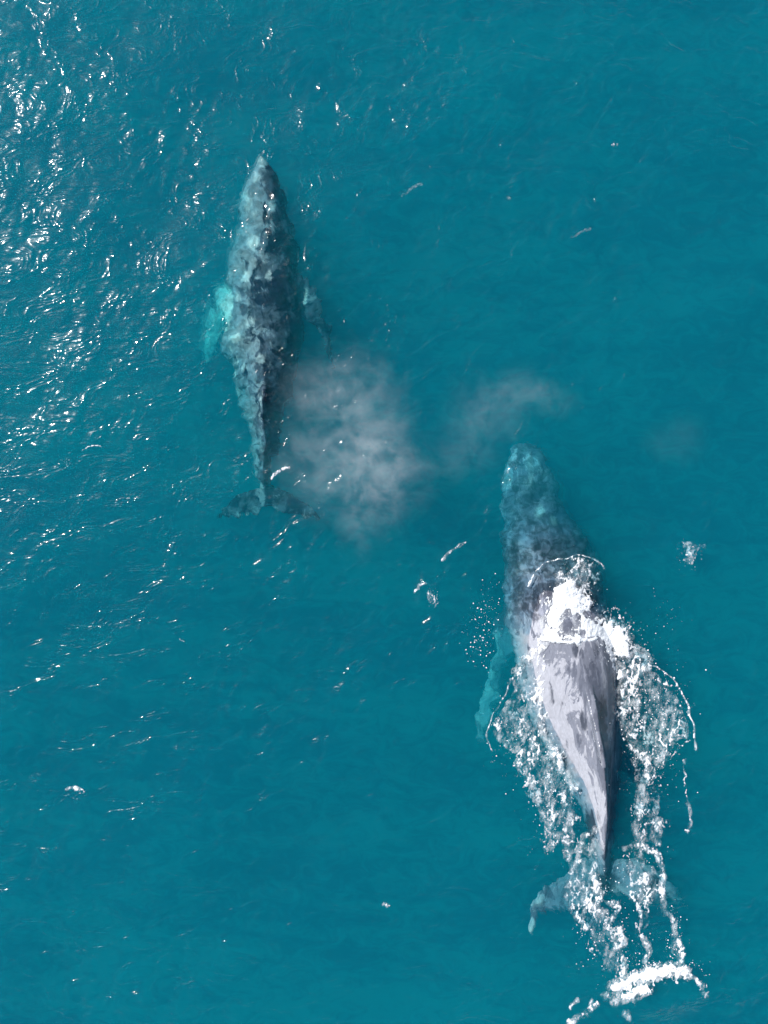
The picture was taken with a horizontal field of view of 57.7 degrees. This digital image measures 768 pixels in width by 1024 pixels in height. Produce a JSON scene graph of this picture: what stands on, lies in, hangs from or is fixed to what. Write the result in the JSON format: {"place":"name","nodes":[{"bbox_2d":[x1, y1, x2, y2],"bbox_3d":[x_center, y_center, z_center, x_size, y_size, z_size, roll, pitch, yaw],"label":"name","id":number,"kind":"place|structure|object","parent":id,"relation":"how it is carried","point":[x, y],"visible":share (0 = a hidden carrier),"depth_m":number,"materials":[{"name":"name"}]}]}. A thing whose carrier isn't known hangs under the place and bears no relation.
{"place":"outdoors","nodes":[
{"label":"outdoors","id":0,"kind":"place"},
{"bbox_2d":[0,0,767,1023],"bbox_3d":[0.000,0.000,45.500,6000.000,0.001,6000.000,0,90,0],"label":"water","id":1,"kind":"structure","parent":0,"point":[542,224],"depth_m":45.50,"materials":[{"name":"teal liquid"}]},
{"bbox_3d":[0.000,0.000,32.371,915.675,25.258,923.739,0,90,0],"label":"water","id":2,"kind":"structure","parent":0,"visible":0},
{"bbox_2d":[202,156,335,519],"bbox_3d":[-3.598,-5.114,21.117,4.290,2.104,10.708,0,90,0],"label":"humpback whale","id":3,"kind":"object","parent":2,"relation":"on","point":[267,300],"visible":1,"depth_m":20.39},
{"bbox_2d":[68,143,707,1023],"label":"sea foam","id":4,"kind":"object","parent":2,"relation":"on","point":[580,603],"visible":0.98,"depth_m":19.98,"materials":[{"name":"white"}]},
{"bbox_2d":[437,543,709,990],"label":"spray droplets","id":5,"kind":"object","parent":2,"relation":"on","point":[624,751],"visible":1,"depth_m":19.68,"materials":[{"name":"white liquid"}]},
{"bbox_2d":[474,443,681,931],"bbox_3d":[5.258,5.024,21.389,5.458,5.226,14.446,-9,90,0],"label":"humpback whale","id":6,"kind":"object","parent":2,"relation":"on","point":[580,703],"visible":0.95,"depth_m":20.27},
{"bbox_2d":[491,542,705,1019],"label":"bubbles","id":7,"kind":"object","parent":2,"relation":"on","point":[648,734],"visible":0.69,"depth_m":20.23,"materials":[{"name":"white liquid"}]}
]}

